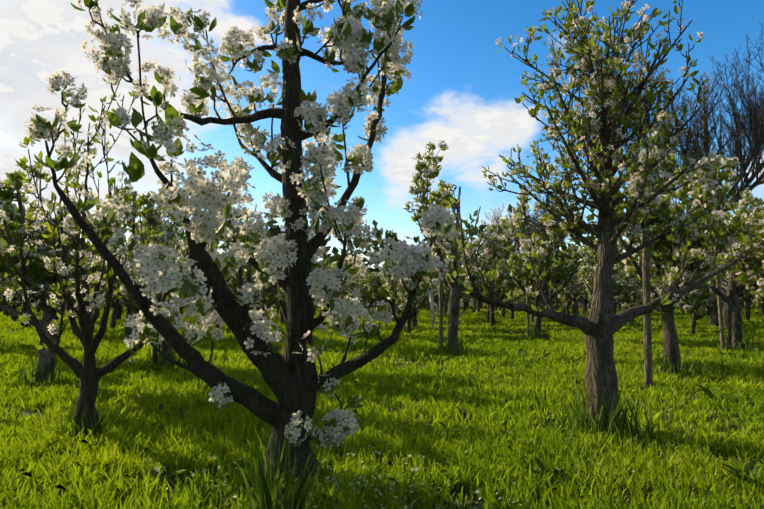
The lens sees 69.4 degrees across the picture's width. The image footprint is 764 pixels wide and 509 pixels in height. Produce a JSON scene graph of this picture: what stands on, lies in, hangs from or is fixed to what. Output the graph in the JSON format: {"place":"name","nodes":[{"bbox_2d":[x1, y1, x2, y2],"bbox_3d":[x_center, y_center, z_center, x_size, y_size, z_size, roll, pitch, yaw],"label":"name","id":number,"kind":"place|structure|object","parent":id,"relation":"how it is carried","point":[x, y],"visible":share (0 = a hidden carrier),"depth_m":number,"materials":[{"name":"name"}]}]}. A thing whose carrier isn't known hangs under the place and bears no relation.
{"place":"outdoors","nodes":[
{"label":"outdoors","id":0,"kind":"place"},
{"bbox_2d":[0,299,763,508],"bbox_3d":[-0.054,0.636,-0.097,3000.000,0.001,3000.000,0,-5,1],"label":"ground","id":1,"kind":"structure","parent":0,"point":[476,504],"depth_m":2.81,"materials":[{"name":"green plant"}]},
{"bbox_2d":[8,278,33,321],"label":"tree","id":2,"kind":"object","parent":1,"relation":"on","point":[14,303],"visible":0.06,"depth_m":14.06,"materials":[{"name":"green plant"}]},
{"bbox_2d":[0,194,44,301],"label":"tree","id":3,"kind":"object","parent":1,"relation":"on","point":[31,208],"visible":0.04,"depth_m":6.51,"materials":[{"name":"green plant"}]},
{"bbox_2d":[17,285,29,327],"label":"tree","id":4,"kind":"object","parent":1,"relation":"on","point":[23,310],"depth_m":11.99,"materials":[{"name":"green plant"}]},
{"bbox_2d":[0,156,137,385],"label":"tree","id":5,"kind":"object","parent":1,"relation":"on","point":[38,276],"visible":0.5,"depth_m":3.99,"materials":[{"name":"green plant"}]},
{"bbox_2d":[0,50,201,438],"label":"tree","id":6,"kind":"object","parent":1,"relation":"on","point":[88,373],"visible":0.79,"depth_m":2.38,"materials":[{"name":"white plant"}]},
{"bbox_2d":[89,271,139,327],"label":"tree","id":7,"kind":"object","parent":1,"relation":"on","point":[115,303],"depth_m":11.97,"materials":[{"name":"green plant"}]},
{"bbox_2d":[117,268,125,319],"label":"tree","id":8,"kind":"object","parent":1,"relation":"on","point":[119,312],"depth_m":16.16,"materials":[{"name":"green plant"}]},
{"bbox_2d":[93,239,151,338],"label":"tree","id":9,"kind":"object","parent":1,"relation":"on","point":[130,257],"visible":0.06,"depth_m":8.29,"materials":[{"name":"green plant"}]},
{"bbox_2d":[93,181,182,332],"bbox_3d":[-4.393,0.075,9.772,1.504,2.836,1.406,-4,-6,41],"label":"tree","id":10,"kind":"object","parent":1,"relation":"on","point":[137,227],"visible":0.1,"depth_m":9.97,"materials":[{"name":"green plant"}]},
{"bbox_2d":[152,298,158,363],"bbox_3d":[-2.104,0.626,5.139,0.049,1.062,0.048,0,-5,1],"label":"stake post","id":11,"kind":"object","parent":1,"relation":"on","point":[154,353],"visible":0.04,"depth_m":5.10,"materials":[{"name":"brown wood"}]},
{"bbox_2d":[97,191,228,368],"bbox_3d":[-2.027,0.253,5.257,1.015,1.718,1.398,-2,-5,21],"label":"tree","id":12,"kind":"object","parent":1,"relation":"on","point":[154,221],"visible":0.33,"depth_m":5.05,"materials":[{"name":"green plant"}]},
{"bbox_2d":[189,265,238,329],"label":"tree","id":13,"kind":"object","parent":1,"relation":"on","point":[194,288],"visible":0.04,"depth_m":9.30,"materials":[{"name":"green plant"}]},
{"bbox_2d":[195,209,285,310],"bbox_3d":[-1.969,0.328,7.946,1.454,2.003,1.316,-6,-2,29],"label":"tree","id":14,"kind":"object","parent":1,"relation":"on","point":[248,270],"visible":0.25,"depth_m":7.87,"materials":[{"name":"green plant"}]},
{"bbox_2d":[24,0,457,480],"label":"pear tree","id":15,"kind":"object","parent":1,"relation":"on","point":[294,381],"visible":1,"depth_m":1.91,"materials":[{"name":"white plant"}]},
{"bbox_2d":[427,286,435,328],"bbox_3d":[0.158,0.171,1.784,0.026,0.137,0.028,1,-5,-6],"label":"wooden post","id":16,"kind":"object","parent":15,"relation":"attached to","point":[431,307],"visible":0.85,"depth_m":1.78,"materials":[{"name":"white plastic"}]},
{"bbox_2d":[223,218,285,254],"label":"bare tree","id":17,"kind":"object","parent":1,"relation":"on","point":[284,229],"visible":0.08,"depth_m":37.81,"materials":[{"name":"brown plant"}]},
{"bbox_2d":[244,274,279,320],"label":"tree","id":18,"kind":"object","parent":1,"relation":"on","point":[267,298],"visible":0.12,"depth_m":11.79,"materials":[{"name":"green plant"}]},
{"bbox_2d":[268,293,280,312],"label":"tree","id":19,"kind":"object","parent":1,"relation":"on","point":[278,305],"visible":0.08,"depth_m":22.88,"materials":[{"name":"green plant"}]},
{"bbox_2d":[275,290,285,322],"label":"tree","id":20,"kind":"object","parent":1,"relation":"on","point":[281,318],"depth_m":13.93,"materials":[{"name":"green plant"}]},
{"bbox_2d":[244,233,346,305],"bbox_3d":[-1.414,0.504,9.697,1.687,1.945,1.504,-7,-7,18],"label":"tree","id":21,"kind":"object","parent":1,"relation":"on","point":[319,263],"visible":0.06,"depth_m":9.48,"materials":[{"name":"green plant"}]},
{"bbox_2d":[312,258,332,314],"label":"tree","id":22,"kind":"object","parent":1,"relation":"on","point":[314,308],"depth_m":20.59,"materials":[{"name":"green plant"}]},
{"bbox_2d":[315,267,369,327],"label":"tree","id":23,"kind":"object","parent":1,"relation":"on","point":[363,288],"visible":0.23,"depth_m":12.04,"materials":[{"name":"green plant"}]},
{"bbox_2d":[327,264,371,301],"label":"tree","id":24,"kind":"object","parent":1,"relation":"on","point":[351,285],"visible":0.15,"depth_m":16.30,"materials":[{"name":"green plant"}]},
{"bbox_2d":[344,258,368,301],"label":"tree","id":25,"kind":"object","parent":1,"relation":"on","point":[367,270],"visible":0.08,"depth_m":20.05,"materials":[{"name":"green plant"}]},
{"bbox_2d":[361,283,374,307],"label":"tree","id":26,"kind":"object","parent":1,"relation":"on","point":[363,301],"visible":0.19,"depth_m":24.93,"materials":[{"name":"green plant"}]},
{"bbox_2d":[368,287,381,308],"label":"tree","id":27,"kind":"object","parent":1,"relation":"on","point":[372,301],"visible":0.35,"depth_m":31.49,"materials":[{"name":"green plant"}]},
{"bbox_2d":[365,253,401,321],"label":"tree","id":28,"kind":"object","parent":1,"relation":"on","point":[375,286],"visible":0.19,"depth_m":14.48,"materials":[{"name":"green plant"}]},
{"bbox_2d":[19,186,758,306],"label":"trees","id":29,"kind":"object","parent":1,"relation":"on","point":[336,256],"visible":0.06,"depth_m":39.46,"materials":[{"name":"green plant"}]},
{"bbox_2d":[382,284,399,314],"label":"tree","id":30,"kind":"object","parent":1,"relation":"on","point":[398,311],"depth_m":20.59,"materials":[{"name":"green plant"}]},
{"bbox_2d":[380,249,437,333],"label":"tree","id":31,"kind":"object","parent":1,"relation":"on","point":[401,297],"visible":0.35,"depth_m":9.61,"materials":[{"name":"green plant"}]},
{"bbox_2d":[390,263,438,326],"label":"tree","id":32,"kind":"object","parent":1,"relation":"on","point":[431,274],"visible":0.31,"depth_m":11.72,"materials":[{"name":"green plant"}]},
{"bbox_2d":[432,280,443,312],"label":"tree","id":33,"kind":"object","parent":1,"relation":"on","point":[436,297],"visible":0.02,"depth_m":22.51,"materials":[{"name":"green plant"}]},
{"bbox_2d":[439,264,442,352],"bbox_3d":[0.666,0.665,6.257,0.047,1.162,0.048,0,-5,1],"label":"stake post","id":34,"kind":"object","parent":1,"relation":"on","point":[441,311],"visible":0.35,"depth_m":6.24,"materials":[{"name":"brown wood"}]},
{"bbox_2d":[433,279,460,314],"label":"tree","id":35,"kind":"object","parent":1,"relation":"on","point":[446,290],"visible":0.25,"depth_m":20.53,"materials":[{"name":"plant"}]},
{"bbox_2d":[438,251,475,297],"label":"tree","id":36,"kind":"object","parent":1,"relation":"on","point":[447,285],"visible":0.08,"depth_m":16.12,"materials":[{"name":"green plant"}]},
{"bbox_2d":[403,140,531,356],"bbox_3d":[0.811,0.016,6.381,1.654,2.401,1.092,7,-7,-29],"label":"tree","id":37,"kind":"object","parent":1,"relation":"on","point":[450,247],"visible":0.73,"depth_m":6.14,"materials":[{"name":"green plant"}]},
{"bbox_2d":[460,291,474,310],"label":"tree","id":38,"kind":"object","parent":1,"relation":"on","point":[465,298],"visible":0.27,"depth_m":27.02,"materials":[{"name":"green plant"}]},
{"bbox_2d":[472,292,476,312],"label":"tree","id":39,"kind":"object","parent":1,"relation":"on","point":[474,306],"depth_m":24.89,"materials":[{"name":"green plant"}]},
{"bbox_2d":[473,291,479,312],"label":"tree","id":40,"kind":"object","parent":1,"relation":"on","point":[478,305],"visible":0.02,"depth_m":22.55,"materials":[{"name":"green plant"}]},
{"bbox_2d":[468,259,510,320],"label":"tree","id":41,"kind":"object","parent":1,"relation":"on","point":[488,306],"visible":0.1,"depth_m":13.12,"materials":[{"name":"green plant"}]},
{"bbox_2d":[459,248,522,326],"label":"tree","id":42,"kind":"object","parent":1,"relation":"on","point":[499,268],"visible":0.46,"depth_m":11.81,"materials":[{"name":"green plant"}]},
{"bbox_2d":[501,277,520,316],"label":"tree","id":43,"kind":"object","parent":1,"relation":"on","point":[502,312],"visible":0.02,"depth_m":18.24,"materials":[{"name":"plant"}]},
{"bbox_2d":[500,273,525,318],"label":"tree","id":44,"kind":"object","parent":1,"relation":"on","point":[518,300],"visible":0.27,"depth_m":15.97,"materials":[{"name":"green plant"}]},
{"bbox_2d":[479,187,568,301],"bbox_3d":[7.013,-0.277,26.145,4.645,6.119,5.352,2,-5,-23],"label":"bare tree","id":45,"kind":"object","parent":1,"relation":"on","point":[530,228],"visible":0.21,"depth_m":25.81,"materials":[{"name":"brown plant"}]},
{"bbox_2d":[526,271,529,336],"bbox_3d":[2.274,0.830,8.610,0.047,1.212,0.048,0,-5,1],"label":"stake post","id":46,"kind":"object","parent":1,"relation":"on","point":[527,314],"visible":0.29,"depth_m":8.60,"materials":[{"name":"brown wood"}]},
{"bbox_2d":[516,275,548,322],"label":"tree","id":47,"kind":"object","parent":1,"relation":"on","point":[545,289],"visible":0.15,"depth_m":13.90,"materials":[{"name":"green plant"}]},
{"bbox_2d":[501,213,582,338],"bbox_3d":[2.502,0.362,8.571,1.330,2.053,1.377,-3,-6,36],"label":"tree","id":48,"kind":"object","parent":1,"relation":"on","point":[574,255],"visible":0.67,"depth_m":8.47,"materials":[{"name":"green plant"}]},
{"bbox_2d":[549,265,557,310],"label":"tree","id":49,"kind":"object","parent":1,"relation":"on","point":[556,304],"depth_m":28.99,"materials":[{"name":"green plant"}]},
{"bbox_2d":[553,280,584,314],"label":"tree","id":50,"kind":"object","parent":1,"relation":"on","point":[567,302],"visible":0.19,"depth_m":15.83,"materials":[{"name":"green plant"}]},
{"bbox_2d":[544,249,612,328],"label":"tree","id":51,"kind":"object","parent":1,"relation":"on","point":[571,288],"visible":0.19,"depth_m":11.37,"materials":[{"name":"green plant"}]},
{"bbox_2d":[569,277,589,314],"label":"tree","id":52,"kind":"object","parent":1,"relation":"on","point":[583,301],"visible":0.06,"depth_m":20.37,"materials":[{"name":"green plant"}]},
{"bbox_2d":[444,0,763,435],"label":"apple tree","id":53,"kind":"object","parent":1,"relation":"on","point":[600,326],"visible":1,"depth_m":2.58,"materials":[{"name":"green plant"}]},
{"bbox_2d":[579,240,633,314],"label":"tree","id":54,"kind":"object","parent":1,"relation":"on","point":[583,252],"visible":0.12,"depth_m":13.62,"materials":[{"name":"green plant"}]},
{"bbox_2d":[576,239,642,315],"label":"tree","id":55,"kind":"object","parent":1,"relation":"on","point":[625,285],"visible":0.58,"depth_m":9.54,"materials":[{"name":"green plant"}]},
{"bbox_2d":[618,251,642,309],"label":"tree","id":56,"kind":"object","parent":1,"relation":"on","point":[629,298],"depth_m":15.87,"materials":[{"name":"green plant"}]},
{"bbox_2d":[614,260,667,326],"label":"tree","id":57,"kind":"object","parent":1,"relation":"on","point":[638,297],"visible":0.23,"depth_m":12.04,"materials":[{"name":"green plant"}]},
{"bbox_2d":[642,233,652,388],"bbox_3d":[1.921,0.448,4.000,0.069,1.233,0.054,0,-5,1],"label":"stake post","id":58,"kind":"object","parent":1,"relation":"on","point":[648,379],"visible":0.73,"depth_m":3.98,"materials":[{"name":"brown wood"}]},
{"bbox_2d":[577,147,754,378],"bbox_3d":[2.338,0.111,4.490,1.082,1.909,1.194,-4,-6,43],"label":"tree","id":59,"kind":"object","parent":1,"relation":"on","point":[662,246],"visible":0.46,"depth_m":4.38,"materials":[{"name":"green plant"}]},
{"bbox_2d":[588,22,763,326],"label":"tall bare tree","id":60,"kind":"object","parent":1,"relation":"on","point":[754,116],"visible":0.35,"depth_m":11.80,"materials":[{"name":"brown plant"}]},
{"bbox_2d":[682,286,709,315],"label":"tree","id":61,"kind":"object","parent":1,"relation":"on","point":[707,291],"visible":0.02,"depth_m":16.33,"materials":[{"name":"green plant"}]},
{"bbox_2d":[672,268,728,333],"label":"tree","id":62,"kind":"object","parent":1,"relation":"on","point":[693,300],"visible":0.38,"depth_m":9.45,"materials":[{"name":"green plant"}]},
{"bbox_2d":[715,263,724,349],"bbox_3d":[4.111,0.627,6.713,0.072,1.312,0.048,0,-5,1],"label":"stake post","id":63,"kind":"object","parent":1,"relation":"on","point":[720,318],"visible":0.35,"depth_m":6.69,"materials":[{"name":"brown wood"}]},
{"bbox_2d":[686,152,763,352],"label":"tree","id":64,"kind":"object","parent":1,"relation":"on","point":[730,296],"visible":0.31,"depth_m":6.67,"materials":[{"name":"green plant"}]},
{"bbox_2d":[715,254,744,327],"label":"tree","id":65,"kind":"object","parent":1,"relation":"on","point":[725,275],"visible":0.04,"depth_m":11.75,"materials":[{"name":"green plant"}]},
{"bbox_2d":[720,270,749,306],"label":"tree","id":66,"kind":"object","parent":1,"relation":"on","point":[743,292],"visible":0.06,"depth_m":13.80,"materials":[{"name":"green plant"}]},
{"bbox_2d":[713,245,762,292],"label":"tree","id":67,"kind":"object","parent":1,"relation":"on","point":[751,287],"visible":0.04,"depth_m":7.45,"materials":[{"name":"green plant"}]},
{"bbox_2d":[719,210,763,298],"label":"tree","id":68,"kind":"object","parent":1,"relation":"on","point":[750,262],"visible":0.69,"depth_m":5.27,"materials":[{"name":"green plant"}]},
{"bbox_2d":[739,295,747,310],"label":"tree","id":69,"kind":"object","parent":1,"relation":"on","point":[740,303],"visible":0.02,"depth_m":26.61,"materials":[{"name":"plant"}]},
{"bbox_2d":[740,289,755,320],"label":"tree","id":70,"kind":"object","parent":1,"relation":"on","point":[749,302],"visible":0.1,"depth_m":15.99,"materials":[{"name":"plant"}]},
{"bbox_2d":[749,290,763,307],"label":"tree","id":71,"kind":"object","parent":1,"relation":"on","point":[757,300],"visible":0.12,"depth_m":9.56,"materials":[{"name":"green plant"}]},
{"bbox_2d":[752,295,763,316],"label":"tree","id":72,"kind":"object","parent":1,"relation":"on","point":[762,310],"depth_m":18.05,"materials":[{"name":"green plant"}]},
{"bbox_2d":[0,0,763,298],"label":"sky","id":73,"kind":"structure","parent":0,"point":[460,91],"materials":[{"name":"blue"}]}
]}

